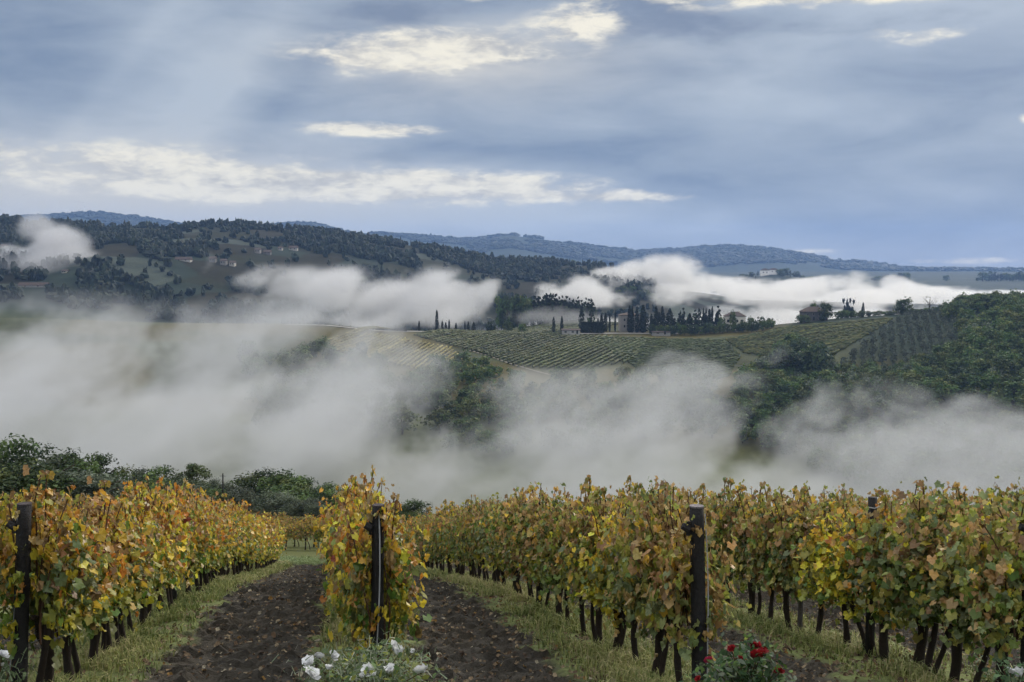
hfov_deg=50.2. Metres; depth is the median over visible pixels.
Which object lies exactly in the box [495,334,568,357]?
vine row
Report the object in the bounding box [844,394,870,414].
broadleaf tree
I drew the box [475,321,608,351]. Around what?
vine row
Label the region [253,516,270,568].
grape vine
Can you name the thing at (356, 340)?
vine row
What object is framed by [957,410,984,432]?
broadleaf tree
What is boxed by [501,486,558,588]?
grape vine
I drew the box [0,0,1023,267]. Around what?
sky
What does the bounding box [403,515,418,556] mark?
grape vine
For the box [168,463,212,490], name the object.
tree
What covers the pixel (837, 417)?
broadleaf tree
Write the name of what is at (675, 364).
vine row
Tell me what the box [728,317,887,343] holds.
vine row
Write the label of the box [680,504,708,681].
end post
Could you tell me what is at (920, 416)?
broadleaf tree
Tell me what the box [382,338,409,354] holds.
vine row
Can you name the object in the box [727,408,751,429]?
broadleaf tree
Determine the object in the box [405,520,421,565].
grape vine
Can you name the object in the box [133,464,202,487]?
shrub tree
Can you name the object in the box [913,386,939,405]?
broadleaf tree
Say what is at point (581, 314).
cypress
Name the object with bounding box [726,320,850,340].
vine row
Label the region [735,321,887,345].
vine row
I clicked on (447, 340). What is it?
vine row
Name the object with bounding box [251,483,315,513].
shrub tree
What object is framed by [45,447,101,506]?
shrub tree
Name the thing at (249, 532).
grape vine
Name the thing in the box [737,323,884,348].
vine row
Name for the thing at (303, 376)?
broadleaf tree
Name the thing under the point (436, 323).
cypress
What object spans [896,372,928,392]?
broadleaf tree
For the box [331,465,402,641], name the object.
grape vine
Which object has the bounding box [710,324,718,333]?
broadleaf tree
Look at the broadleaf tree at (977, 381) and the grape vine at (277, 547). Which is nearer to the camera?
the grape vine at (277, 547)
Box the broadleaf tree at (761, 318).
[755,316,765,326]
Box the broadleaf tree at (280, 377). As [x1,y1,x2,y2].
[268,366,296,384]
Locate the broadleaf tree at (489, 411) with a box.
[478,399,502,423]
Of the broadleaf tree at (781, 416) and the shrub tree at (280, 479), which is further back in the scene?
the broadleaf tree at (781, 416)
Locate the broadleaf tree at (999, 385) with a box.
[993,378,1011,392]
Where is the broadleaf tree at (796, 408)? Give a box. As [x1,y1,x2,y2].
[785,405,801,420]
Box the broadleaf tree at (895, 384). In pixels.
[889,381,904,390]
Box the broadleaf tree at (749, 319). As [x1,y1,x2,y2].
[747,316,754,324]
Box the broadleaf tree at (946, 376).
[932,374,949,391]
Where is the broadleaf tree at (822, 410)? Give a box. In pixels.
[806,400,833,421]
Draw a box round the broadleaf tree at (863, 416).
[853,407,870,423]
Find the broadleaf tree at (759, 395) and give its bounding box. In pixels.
[753,391,775,407]
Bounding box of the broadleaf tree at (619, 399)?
[613,394,628,405]
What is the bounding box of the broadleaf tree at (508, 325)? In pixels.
[503,320,512,330]
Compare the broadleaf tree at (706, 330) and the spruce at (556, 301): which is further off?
the spruce at (556, 301)
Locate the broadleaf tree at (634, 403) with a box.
[624,399,647,421]
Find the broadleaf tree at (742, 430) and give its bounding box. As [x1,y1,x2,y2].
[732,424,752,442]
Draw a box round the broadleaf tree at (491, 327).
[485,321,497,330]
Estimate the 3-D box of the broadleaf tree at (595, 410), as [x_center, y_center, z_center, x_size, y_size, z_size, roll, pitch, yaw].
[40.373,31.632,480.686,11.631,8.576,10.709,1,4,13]
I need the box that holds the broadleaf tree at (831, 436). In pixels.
[824,430,839,447]
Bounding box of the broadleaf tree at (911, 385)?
[906,379,924,393]
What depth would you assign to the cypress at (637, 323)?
705.44 m
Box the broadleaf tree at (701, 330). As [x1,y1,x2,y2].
[699,326,703,334]
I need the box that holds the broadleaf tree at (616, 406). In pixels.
[605,397,630,418]
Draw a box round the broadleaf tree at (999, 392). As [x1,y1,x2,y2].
[995,388,1013,399]
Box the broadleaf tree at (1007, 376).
[999,373,1013,381]
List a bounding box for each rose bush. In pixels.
[0,637,37,681]
[272,630,455,681]
[679,629,796,681]
[973,652,1023,681]
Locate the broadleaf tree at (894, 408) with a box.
[883,401,908,421]
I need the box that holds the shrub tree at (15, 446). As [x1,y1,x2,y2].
[0,433,56,491]
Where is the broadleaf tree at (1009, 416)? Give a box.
[990,409,1023,433]
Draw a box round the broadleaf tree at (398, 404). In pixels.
[392,399,408,412]
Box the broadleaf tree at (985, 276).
[976,272,988,281]
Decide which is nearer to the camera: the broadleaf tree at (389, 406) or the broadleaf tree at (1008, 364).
the broadleaf tree at (389, 406)
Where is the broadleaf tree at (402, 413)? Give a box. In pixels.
[384,407,422,434]
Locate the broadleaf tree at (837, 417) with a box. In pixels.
[831,412,845,426]
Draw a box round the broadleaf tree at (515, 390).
[499,387,521,399]
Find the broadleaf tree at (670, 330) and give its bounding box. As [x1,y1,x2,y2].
[668,325,673,335]
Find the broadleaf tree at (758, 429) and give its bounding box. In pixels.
[751,419,772,444]
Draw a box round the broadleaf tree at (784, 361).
[766,345,807,375]
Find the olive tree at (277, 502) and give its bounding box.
[251,489,300,516]
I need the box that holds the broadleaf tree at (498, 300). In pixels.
[494,295,513,329]
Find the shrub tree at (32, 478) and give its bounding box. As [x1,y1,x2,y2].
[0,456,86,506]
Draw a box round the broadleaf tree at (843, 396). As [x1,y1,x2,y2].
[830,392,850,409]
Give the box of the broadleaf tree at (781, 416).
[772,410,792,425]
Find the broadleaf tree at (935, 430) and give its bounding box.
[917,417,945,445]
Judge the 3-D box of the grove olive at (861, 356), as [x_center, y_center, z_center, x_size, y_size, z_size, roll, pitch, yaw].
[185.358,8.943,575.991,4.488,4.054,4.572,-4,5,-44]
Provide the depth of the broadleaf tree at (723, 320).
705.83 m
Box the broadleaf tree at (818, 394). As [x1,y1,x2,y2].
[812,389,830,401]
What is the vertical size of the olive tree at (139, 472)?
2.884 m
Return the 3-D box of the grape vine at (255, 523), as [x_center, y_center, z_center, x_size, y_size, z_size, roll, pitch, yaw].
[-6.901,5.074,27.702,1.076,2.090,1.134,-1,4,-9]
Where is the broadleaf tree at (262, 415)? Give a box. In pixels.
[251,408,269,428]
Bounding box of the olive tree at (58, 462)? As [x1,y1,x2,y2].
[21,450,84,491]
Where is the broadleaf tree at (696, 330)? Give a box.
[693,324,698,333]
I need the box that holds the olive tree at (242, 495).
[219,486,258,510]
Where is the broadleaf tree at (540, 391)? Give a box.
[527,386,555,400]
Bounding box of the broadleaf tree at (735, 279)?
[731,276,738,283]
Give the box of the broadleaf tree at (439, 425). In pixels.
[420,408,457,433]
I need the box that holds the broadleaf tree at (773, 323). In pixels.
[769,320,775,327]
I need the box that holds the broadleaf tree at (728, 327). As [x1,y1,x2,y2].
[724,322,731,332]
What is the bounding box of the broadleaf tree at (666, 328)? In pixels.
[662,324,669,330]
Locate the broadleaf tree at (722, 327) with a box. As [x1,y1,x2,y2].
[719,321,725,332]
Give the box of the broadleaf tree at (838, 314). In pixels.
[833,311,841,318]
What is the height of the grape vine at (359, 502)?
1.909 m
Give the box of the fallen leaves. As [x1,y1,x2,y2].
[0,563,1020,681]
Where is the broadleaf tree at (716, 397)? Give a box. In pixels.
[714,394,727,410]
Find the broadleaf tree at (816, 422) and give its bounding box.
[795,415,829,438]
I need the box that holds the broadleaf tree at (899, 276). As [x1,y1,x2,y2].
[895,273,903,279]
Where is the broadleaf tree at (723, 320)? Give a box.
[716,316,725,324]
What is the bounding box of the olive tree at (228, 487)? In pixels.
[208,476,235,503]
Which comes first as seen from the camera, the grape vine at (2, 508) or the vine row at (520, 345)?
the grape vine at (2, 508)
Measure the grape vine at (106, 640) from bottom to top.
2.018 m
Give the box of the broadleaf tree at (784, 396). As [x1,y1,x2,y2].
[767,390,793,407]
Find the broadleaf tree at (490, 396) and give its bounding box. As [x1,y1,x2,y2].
[478,391,494,405]
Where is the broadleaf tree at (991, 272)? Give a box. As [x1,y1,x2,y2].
[988,271,999,280]
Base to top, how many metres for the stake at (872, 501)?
1.861 m
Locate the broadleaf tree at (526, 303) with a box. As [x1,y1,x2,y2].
[515,298,530,323]
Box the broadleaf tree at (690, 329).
[687,325,694,334]
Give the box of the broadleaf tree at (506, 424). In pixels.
[496,417,515,432]
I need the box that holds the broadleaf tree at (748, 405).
[739,398,759,413]
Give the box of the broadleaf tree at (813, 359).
[793,341,830,377]
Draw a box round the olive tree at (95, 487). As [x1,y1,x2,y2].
[56,465,150,510]
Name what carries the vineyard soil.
on the ground at (126, 385)
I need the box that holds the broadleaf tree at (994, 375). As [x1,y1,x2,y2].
[980,370,1001,390]
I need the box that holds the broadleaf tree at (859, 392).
[847,389,871,409]
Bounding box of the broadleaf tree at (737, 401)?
[718,397,746,413]
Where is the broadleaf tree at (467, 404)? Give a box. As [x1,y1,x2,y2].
[454,398,482,419]
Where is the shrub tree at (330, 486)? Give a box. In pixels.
[305,481,344,506]
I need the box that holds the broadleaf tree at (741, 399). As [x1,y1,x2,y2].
[733,395,747,410]
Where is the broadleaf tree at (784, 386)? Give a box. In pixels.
[775,384,796,400]
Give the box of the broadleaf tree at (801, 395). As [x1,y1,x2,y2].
[794,388,821,409]
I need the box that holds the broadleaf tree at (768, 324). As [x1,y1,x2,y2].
[764,320,771,327]
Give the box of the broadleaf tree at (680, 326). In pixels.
[677,323,684,334]
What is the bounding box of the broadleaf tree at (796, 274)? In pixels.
[792,271,799,276]
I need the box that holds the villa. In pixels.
[799,305,826,322]
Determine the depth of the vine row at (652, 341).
659.20 m
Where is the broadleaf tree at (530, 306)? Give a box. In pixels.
[519,295,534,325]
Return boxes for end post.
[6,502,31,681]
[364,503,384,661]
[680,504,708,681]
[1018,523,1023,674]
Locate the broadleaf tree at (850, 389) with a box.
[844,383,864,408]
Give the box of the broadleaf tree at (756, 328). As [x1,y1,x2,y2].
[753,321,759,331]
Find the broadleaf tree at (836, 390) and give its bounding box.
[830,387,842,399]
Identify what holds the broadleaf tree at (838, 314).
on the ground at (126, 385)
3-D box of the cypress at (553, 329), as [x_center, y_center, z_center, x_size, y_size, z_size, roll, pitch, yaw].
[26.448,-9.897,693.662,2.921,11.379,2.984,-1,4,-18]
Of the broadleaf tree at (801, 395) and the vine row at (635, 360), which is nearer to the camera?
the broadleaf tree at (801, 395)
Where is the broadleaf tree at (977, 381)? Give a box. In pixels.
[959,372,987,392]
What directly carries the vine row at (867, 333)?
on the ground at (126, 385)
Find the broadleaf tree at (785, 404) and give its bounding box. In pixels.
[779,399,797,411]
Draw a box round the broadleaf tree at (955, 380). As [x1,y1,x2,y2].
[939,374,970,391]
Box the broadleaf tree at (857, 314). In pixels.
[853,312,861,316]
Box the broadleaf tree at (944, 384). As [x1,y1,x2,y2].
[936,381,960,397]
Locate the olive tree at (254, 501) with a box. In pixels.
[240,490,262,511]
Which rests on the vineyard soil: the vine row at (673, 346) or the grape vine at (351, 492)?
the grape vine at (351, 492)
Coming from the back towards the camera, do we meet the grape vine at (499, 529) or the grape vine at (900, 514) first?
the grape vine at (499, 529)
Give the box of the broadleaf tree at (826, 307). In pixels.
[817,300,835,319]
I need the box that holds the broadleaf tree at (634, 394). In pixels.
[620,389,642,405]
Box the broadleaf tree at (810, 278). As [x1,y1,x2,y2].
[805,276,813,281]
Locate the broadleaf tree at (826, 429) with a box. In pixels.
[819,419,836,437]
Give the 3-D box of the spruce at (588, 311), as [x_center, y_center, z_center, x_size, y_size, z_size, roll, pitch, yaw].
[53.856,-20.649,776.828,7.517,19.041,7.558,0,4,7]
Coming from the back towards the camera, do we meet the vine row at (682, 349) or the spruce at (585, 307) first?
the spruce at (585, 307)
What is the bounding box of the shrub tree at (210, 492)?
[190,482,230,504]
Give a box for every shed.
[561,329,580,334]
[651,331,669,335]
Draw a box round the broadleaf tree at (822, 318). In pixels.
[819,314,825,320]
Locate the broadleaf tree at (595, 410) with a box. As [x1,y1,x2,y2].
[589,403,614,418]
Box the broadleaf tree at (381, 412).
[368,407,395,427]
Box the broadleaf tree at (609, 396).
[600,390,620,406]
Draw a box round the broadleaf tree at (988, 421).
[976,416,1000,432]
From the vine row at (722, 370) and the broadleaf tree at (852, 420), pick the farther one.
the vine row at (722, 370)
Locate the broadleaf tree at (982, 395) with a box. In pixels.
[974,387,999,409]
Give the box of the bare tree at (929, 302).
[923,295,937,307]
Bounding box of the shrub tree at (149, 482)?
[125,477,179,498]
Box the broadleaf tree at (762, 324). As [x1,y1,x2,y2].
[759,320,767,330]
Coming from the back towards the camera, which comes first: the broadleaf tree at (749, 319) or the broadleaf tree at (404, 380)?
the broadleaf tree at (749, 319)
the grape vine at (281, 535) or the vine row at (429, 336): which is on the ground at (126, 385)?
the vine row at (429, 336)
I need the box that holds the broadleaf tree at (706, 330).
[701,322,709,333]
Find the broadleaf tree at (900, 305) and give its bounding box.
[892,296,913,313]
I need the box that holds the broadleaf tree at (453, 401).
[439,398,459,408]
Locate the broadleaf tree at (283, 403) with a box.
[277,398,289,416]
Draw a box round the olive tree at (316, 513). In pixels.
[302,500,330,519]
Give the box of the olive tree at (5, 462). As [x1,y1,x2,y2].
[0,445,17,473]
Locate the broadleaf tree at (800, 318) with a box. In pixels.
[795,314,803,322]
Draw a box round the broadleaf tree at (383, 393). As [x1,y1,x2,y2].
[368,385,390,405]
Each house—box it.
[17,282,49,286]
[175,257,192,261]
[208,256,217,262]
[220,259,227,265]
[229,261,236,266]
[254,248,261,253]
[263,250,271,254]
[288,246,298,250]
[617,312,640,331]
[723,310,745,329]
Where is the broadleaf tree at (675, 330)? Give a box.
[672,325,678,334]
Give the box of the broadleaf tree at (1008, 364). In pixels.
[994,355,1019,379]
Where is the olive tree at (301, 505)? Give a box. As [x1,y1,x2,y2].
[286,497,323,520]
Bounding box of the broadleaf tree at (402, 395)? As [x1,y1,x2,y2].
[387,390,407,408]
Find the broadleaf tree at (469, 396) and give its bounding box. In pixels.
[462,393,478,412]
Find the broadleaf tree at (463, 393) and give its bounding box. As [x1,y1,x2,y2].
[455,386,478,404]
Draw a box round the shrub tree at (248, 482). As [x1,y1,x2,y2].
[225,468,277,496]
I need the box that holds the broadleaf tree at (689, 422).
[681,417,700,434]
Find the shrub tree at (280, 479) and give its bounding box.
[252,467,313,510]
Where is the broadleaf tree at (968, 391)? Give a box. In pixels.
[960,385,977,405]
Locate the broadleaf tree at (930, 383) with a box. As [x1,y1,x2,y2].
[918,377,942,398]
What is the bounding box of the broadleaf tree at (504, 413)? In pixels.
[497,396,524,418]
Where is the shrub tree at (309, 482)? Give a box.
[291,476,332,499]
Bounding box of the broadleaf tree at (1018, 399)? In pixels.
[1014,393,1023,413]
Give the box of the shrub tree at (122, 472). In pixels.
[76,452,137,496]
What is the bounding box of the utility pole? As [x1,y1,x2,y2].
[222,473,223,501]
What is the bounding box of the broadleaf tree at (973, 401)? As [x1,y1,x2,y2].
[955,394,988,414]
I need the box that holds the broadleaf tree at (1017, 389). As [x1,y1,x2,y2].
[1003,377,1023,403]
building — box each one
[760,268,768,275]
[769,268,778,274]
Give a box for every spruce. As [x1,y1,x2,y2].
[529,296,536,324]
[531,296,540,321]
[534,296,543,323]
[537,295,549,323]
[538,293,551,323]
[545,293,556,322]
[548,293,557,321]
[554,294,563,320]
[554,296,562,321]
[557,295,567,321]
[562,296,571,320]
[566,298,572,320]
[568,299,575,320]
[571,300,579,320]
[576,296,580,319]
[583,298,589,318]
[583,299,590,320]
[587,306,594,328]
[589,299,597,319]
[676,313,685,330]
[680,308,687,325]
[692,310,700,327]
[696,309,702,326]
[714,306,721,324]
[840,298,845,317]
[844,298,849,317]
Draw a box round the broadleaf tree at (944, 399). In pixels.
[934,390,954,407]
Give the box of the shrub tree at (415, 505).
[392,498,432,520]
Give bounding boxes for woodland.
[0,213,658,330]
[15,210,1023,271]
[236,288,1023,500]
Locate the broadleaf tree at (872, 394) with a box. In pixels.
[866,389,878,399]
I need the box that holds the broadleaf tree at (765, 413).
[749,407,770,423]
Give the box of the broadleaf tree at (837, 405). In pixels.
[819,395,846,417]
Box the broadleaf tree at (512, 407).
[500,399,538,425]
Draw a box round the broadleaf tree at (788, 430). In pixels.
[777,422,797,441]
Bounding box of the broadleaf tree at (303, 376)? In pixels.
[294,366,321,386]
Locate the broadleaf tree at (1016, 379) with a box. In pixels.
[1010,373,1023,391]
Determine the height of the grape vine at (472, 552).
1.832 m
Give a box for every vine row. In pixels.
[327,326,375,340]
[327,326,388,341]
[328,332,360,345]
[333,333,366,345]
[335,333,372,347]
[337,333,378,350]
[340,333,383,351]
[344,334,386,352]
[361,335,389,349]
[366,337,401,356]
[367,336,398,352]
[368,335,394,349]
[369,337,405,356]
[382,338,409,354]
[384,340,417,361]
[385,339,413,355]
[387,340,421,361]
[391,342,426,363]
[396,342,429,365]
[401,343,433,365]
[406,344,438,366]
[410,345,442,367]
[413,327,517,335]
[415,345,447,368]
[417,329,466,336]
[420,326,526,337]
[424,324,537,338]
[424,346,451,366]
[429,324,539,339]
[431,323,547,340]
[435,322,551,341]
[440,322,559,342]
[444,321,567,343]
[448,321,571,345]
[453,320,578,346]
[457,320,580,347]
[462,320,586,348]
[467,320,596,349]
[471,321,595,351]
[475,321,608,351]
[479,327,578,352]
[482,322,613,354]
[486,322,617,355]
[490,334,561,357]
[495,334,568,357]
[499,334,575,359]
[503,334,582,361]
[507,334,588,362]
[512,334,594,364]
[518,334,600,366]
[524,334,606,367]
[532,335,612,367]
[539,335,618,367]
[547,336,623,368]
[554,336,630,368]
[561,336,635,369]
[568,336,641,370]
[577,337,646,369]
[585,340,645,368]
[596,337,634,340]
[597,337,643,342]
[599,343,644,366]
[600,337,654,342]
[600,337,666,343]
[602,338,678,344]
[604,338,692,344]
[604,338,700,346]
[608,339,716,348]
[609,338,709,347]
[610,339,725,350]
[611,340,724,350]
[611,349,638,364]
[613,341,726,352]
[614,342,727,353]
[617,343,728,354]
[620,344,730,356]
[621,346,730,357]
[622,346,732,359]
[627,348,733,360]
[628,349,733,362]
[630,350,736,363]
[631,352,736,365]
[634,353,739,366]
[635,354,739,367]
[641,356,740,370]
[653,357,739,369]
[655,358,738,371]
[671,363,735,372]
[672,361,736,370]
[695,368,731,374]
[704,365,733,370]
[706,367,733,371]
[706,372,730,378]
[714,369,731,373]
[725,322,830,340]
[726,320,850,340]
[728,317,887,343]
[728,319,865,340]
[730,318,892,343]
[730,323,817,337]
[732,318,891,344]
[732,319,888,345]
[735,321,886,347]
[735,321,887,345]
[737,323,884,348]
[737,324,802,336]
[739,324,882,348]
[739,325,882,350]
[742,327,878,350]
[742,328,877,352]
[745,329,874,352]
[747,330,873,353]
[750,325,792,333]
[753,331,869,353]
[761,332,868,352]
[767,334,866,354]
[817,346,845,353]
[819,335,863,344]
[821,339,858,346]
[825,336,862,343]
[827,340,855,346]
[827,342,851,348]
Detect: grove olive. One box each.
[848,350,857,355]
[859,354,868,359]
[868,349,876,355]
[877,353,887,357]
[878,357,887,363]
[889,356,897,361]
[912,325,923,330]
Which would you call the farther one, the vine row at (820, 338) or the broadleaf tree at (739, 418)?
the vine row at (820, 338)
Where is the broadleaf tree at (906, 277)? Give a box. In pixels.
[902,272,910,280]
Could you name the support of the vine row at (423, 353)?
on the ground at (126, 385)
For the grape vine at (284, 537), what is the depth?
42.37 m
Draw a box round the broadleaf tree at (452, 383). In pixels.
[442,380,456,393]
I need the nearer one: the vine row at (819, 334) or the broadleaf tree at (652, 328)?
the vine row at (819, 334)
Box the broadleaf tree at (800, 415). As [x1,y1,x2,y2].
[785,408,808,430]
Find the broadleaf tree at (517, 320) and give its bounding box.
[512,294,523,326]
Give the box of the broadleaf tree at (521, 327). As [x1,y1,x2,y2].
[518,323,526,330]
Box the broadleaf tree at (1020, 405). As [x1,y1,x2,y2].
[1013,398,1023,417]
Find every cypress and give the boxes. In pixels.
[435,310,439,329]
[551,317,555,331]
[560,316,563,331]
[578,306,584,328]
[604,312,608,331]
[608,314,610,331]
[614,310,615,330]
[626,305,631,332]
[630,306,634,332]
[634,307,638,332]
[639,305,646,332]
[648,314,652,327]
[653,306,659,327]
[659,306,664,327]
[665,308,674,329]
[686,313,692,329]
[707,309,711,324]
[710,306,713,325]
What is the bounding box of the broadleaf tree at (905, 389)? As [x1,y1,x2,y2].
[888,385,910,404]
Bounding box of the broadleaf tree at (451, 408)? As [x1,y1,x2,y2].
[431,400,461,422]
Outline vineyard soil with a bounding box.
[0,561,1020,681]
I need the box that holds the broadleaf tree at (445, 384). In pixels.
[432,382,456,398]
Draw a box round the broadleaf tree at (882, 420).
[869,418,886,431]
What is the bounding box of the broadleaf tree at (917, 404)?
[903,392,926,410]
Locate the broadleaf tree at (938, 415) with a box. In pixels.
[927,405,954,424]
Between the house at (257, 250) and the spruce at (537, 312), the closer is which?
the spruce at (537, 312)
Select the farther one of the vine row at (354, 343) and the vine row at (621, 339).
the vine row at (621, 339)
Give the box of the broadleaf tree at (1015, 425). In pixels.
[1005,416,1023,441]
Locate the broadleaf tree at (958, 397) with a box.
[950,392,966,407]
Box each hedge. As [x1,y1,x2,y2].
[317,322,406,331]
[580,321,604,332]
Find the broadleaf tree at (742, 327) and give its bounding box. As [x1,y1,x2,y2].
[740,323,745,331]
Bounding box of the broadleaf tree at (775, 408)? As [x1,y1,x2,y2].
[768,404,781,419]
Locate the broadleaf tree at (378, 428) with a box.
[365,416,384,436]
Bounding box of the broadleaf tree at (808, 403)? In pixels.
[799,399,821,416]
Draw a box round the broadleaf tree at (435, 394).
[426,384,450,408]
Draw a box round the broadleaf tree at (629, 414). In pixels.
[606,406,641,431]
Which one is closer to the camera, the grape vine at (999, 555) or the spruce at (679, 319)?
the grape vine at (999, 555)
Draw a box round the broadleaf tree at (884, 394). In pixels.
[878,391,897,409]
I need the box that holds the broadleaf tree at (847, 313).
[843,310,849,317]
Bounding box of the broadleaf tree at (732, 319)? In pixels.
[729,309,737,327]
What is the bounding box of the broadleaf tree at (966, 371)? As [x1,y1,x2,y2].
[953,367,976,386]
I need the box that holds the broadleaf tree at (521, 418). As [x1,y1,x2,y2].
[511,407,535,429]
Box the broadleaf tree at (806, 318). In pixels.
[803,314,811,321]
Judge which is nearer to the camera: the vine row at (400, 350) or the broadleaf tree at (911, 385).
the broadleaf tree at (911, 385)
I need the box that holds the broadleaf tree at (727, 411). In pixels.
[715,397,736,422]
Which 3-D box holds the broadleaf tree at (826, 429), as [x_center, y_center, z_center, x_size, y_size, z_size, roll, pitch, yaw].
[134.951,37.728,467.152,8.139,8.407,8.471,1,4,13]
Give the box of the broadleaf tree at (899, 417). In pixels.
[890,410,908,428]
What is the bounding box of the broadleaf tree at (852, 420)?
[838,414,864,430]
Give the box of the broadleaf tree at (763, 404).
[753,396,773,417]
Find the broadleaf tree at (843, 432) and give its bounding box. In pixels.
[829,424,856,443]
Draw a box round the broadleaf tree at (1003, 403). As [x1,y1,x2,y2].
[984,394,1012,415]
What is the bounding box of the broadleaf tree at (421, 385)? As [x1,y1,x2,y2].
[407,378,432,395]
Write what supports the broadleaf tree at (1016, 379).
on the ground at (126, 385)
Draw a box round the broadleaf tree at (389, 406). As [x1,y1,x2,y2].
[372,402,395,419]
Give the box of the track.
[470,350,552,375]
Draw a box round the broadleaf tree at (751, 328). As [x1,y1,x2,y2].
[747,321,756,332]
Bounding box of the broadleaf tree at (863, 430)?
[854,426,873,441]
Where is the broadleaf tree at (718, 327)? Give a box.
[716,323,722,331]
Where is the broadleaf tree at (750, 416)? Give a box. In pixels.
[744,408,755,423]
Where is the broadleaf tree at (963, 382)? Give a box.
[958,380,973,394]
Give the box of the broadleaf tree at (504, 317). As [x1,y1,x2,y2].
[496,299,514,329]
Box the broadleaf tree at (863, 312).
[859,310,866,316]
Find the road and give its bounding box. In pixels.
[284,324,677,333]
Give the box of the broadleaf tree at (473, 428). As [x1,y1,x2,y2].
[460,420,483,444]
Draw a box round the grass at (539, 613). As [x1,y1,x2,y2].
[4,555,1020,681]
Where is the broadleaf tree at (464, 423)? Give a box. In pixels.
[450,415,479,438]
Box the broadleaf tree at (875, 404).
[865,395,895,417]
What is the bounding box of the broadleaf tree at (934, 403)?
[924,397,939,413]
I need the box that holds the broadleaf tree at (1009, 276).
[1005,273,1013,280]
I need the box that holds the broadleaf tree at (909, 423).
[895,418,923,441]
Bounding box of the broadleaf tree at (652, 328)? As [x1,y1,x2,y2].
[648,324,656,334]
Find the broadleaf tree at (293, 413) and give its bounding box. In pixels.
[282,399,306,426]
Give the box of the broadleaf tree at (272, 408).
[255,393,283,422]
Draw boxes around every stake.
[172,573,176,600]
[536,502,541,603]
[797,529,803,630]
[865,496,879,656]
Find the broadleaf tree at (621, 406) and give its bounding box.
[612,404,632,422]
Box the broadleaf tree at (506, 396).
[492,389,515,413]
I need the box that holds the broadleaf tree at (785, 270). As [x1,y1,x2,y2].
[781,267,790,273]
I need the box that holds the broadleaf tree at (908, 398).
[885,390,913,411]
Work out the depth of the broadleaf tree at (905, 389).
486.51 m
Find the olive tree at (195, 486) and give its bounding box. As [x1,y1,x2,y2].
[151,477,217,507]
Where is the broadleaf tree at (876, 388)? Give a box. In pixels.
[866,387,886,396]
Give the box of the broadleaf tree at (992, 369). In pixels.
[985,367,1003,380]
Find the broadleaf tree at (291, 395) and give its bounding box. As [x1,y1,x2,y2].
[283,387,318,409]
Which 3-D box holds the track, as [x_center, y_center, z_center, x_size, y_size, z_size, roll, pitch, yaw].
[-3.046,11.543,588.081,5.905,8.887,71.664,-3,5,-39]
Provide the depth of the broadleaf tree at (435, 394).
482.99 m
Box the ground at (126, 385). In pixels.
[0,217,1023,569]
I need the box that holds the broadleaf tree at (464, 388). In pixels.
[459,385,472,394]
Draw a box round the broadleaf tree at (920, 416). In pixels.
[913,414,928,431]
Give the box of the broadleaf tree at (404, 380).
[383,374,415,397]
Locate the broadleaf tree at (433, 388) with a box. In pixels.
[426,385,447,400]
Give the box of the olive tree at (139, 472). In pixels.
[120,465,162,487]
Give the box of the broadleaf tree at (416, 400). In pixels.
[408,389,428,407]
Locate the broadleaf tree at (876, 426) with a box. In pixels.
[858,416,888,444]
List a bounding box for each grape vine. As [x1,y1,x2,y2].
[0,465,119,681]
[0,491,18,593]
[0,501,126,680]
[5,488,49,528]
[27,488,60,523]
[28,488,153,661]
[49,476,158,652]
[84,489,163,647]
[110,482,173,633]
[122,475,192,618]
[130,489,185,625]
[134,476,194,612]
[154,477,201,609]
[160,478,213,584]
[171,484,218,594]
[177,483,219,592]
[194,489,223,590]
[198,495,235,585]
[202,504,236,580]
[203,500,233,575]
[207,500,240,578]
[211,491,249,575]
[215,501,244,576]
[224,493,247,575]
[228,504,258,575]
[235,504,261,574]
[238,500,261,569]
[238,520,259,572]
[244,511,262,570]
[246,524,264,569]
[247,514,269,571]
[250,513,270,570]
[250,520,275,566]
[251,510,269,568]
[253,515,275,567]
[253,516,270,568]
[258,511,277,566]
[262,517,282,566]
[263,519,279,558]
[267,512,285,564]
[268,511,286,523]
[268,521,279,564]
[270,516,285,562]
[273,518,294,549]
[275,519,287,560]
[282,515,302,546]
[293,515,314,549]
[304,513,322,546]
[313,479,394,582]
[313,519,325,543]
[319,473,388,569]
[319,493,403,640]
[321,478,385,573]
[322,491,432,655]
[323,483,349,559]
[325,495,401,604]
[327,492,364,591]
[328,490,412,660]
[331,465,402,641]
[341,476,413,647]
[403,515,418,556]
[403,515,418,563]
[404,514,421,556]
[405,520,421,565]
[409,507,433,567]
[414,515,429,566]
[415,517,433,567]
[417,515,433,567]
[420,509,442,570]
[422,520,442,567]
[428,507,444,571]
[429,499,460,573]
[432,505,454,571]
[436,501,459,573]
[437,499,467,573]
[440,502,474,575]
[441,499,469,569]
[449,502,488,578]
[451,504,477,576]
[454,494,501,578]
[459,499,492,581]
[468,494,505,580]
[472,492,511,583]
[473,498,506,587]
[484,486,525,589]
[487,495,529,594]
[495,482,541,599]
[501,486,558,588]
[514,493,572,608]
[521,492,575,615]
[526,483,577,620]
[543,483,624,635]
[557,474,637,644]
[567,504,635,652]
[583,501,683,660]
[600,487,630,518]
[601,476,717,676]
[610,475,650,517]
[610,488,623,504]
[621,486,751,681]
[624,480,662,515]
[640,480,679,510]
[649,482,719,517]
[675,487,711,519]
[676,483,745,605]
[697,477,751,609]
[707,479,787,619]
[719,494,740,581]
[724,481,819,622]
[734,486,770,582]
[737,486,841,630]
[759,486,788,584]
[773,486,852,634]
[790,501,895,649]
[793,481,853,582]
[808,486,864,528]
[822,484,867,506]
[824,489,934,659]
[832,494,901,596]
[841,483,914,529]
[844,477,986,671]
[873,488,907,512]
[879,500,1020,681]
[888,494,957,521]
[900,481,931,496]
[901,481,979,522]
[926,488,1023,681]
[944,481,1017,620]
[981,475,1023,593]
[981,491,1021,596]

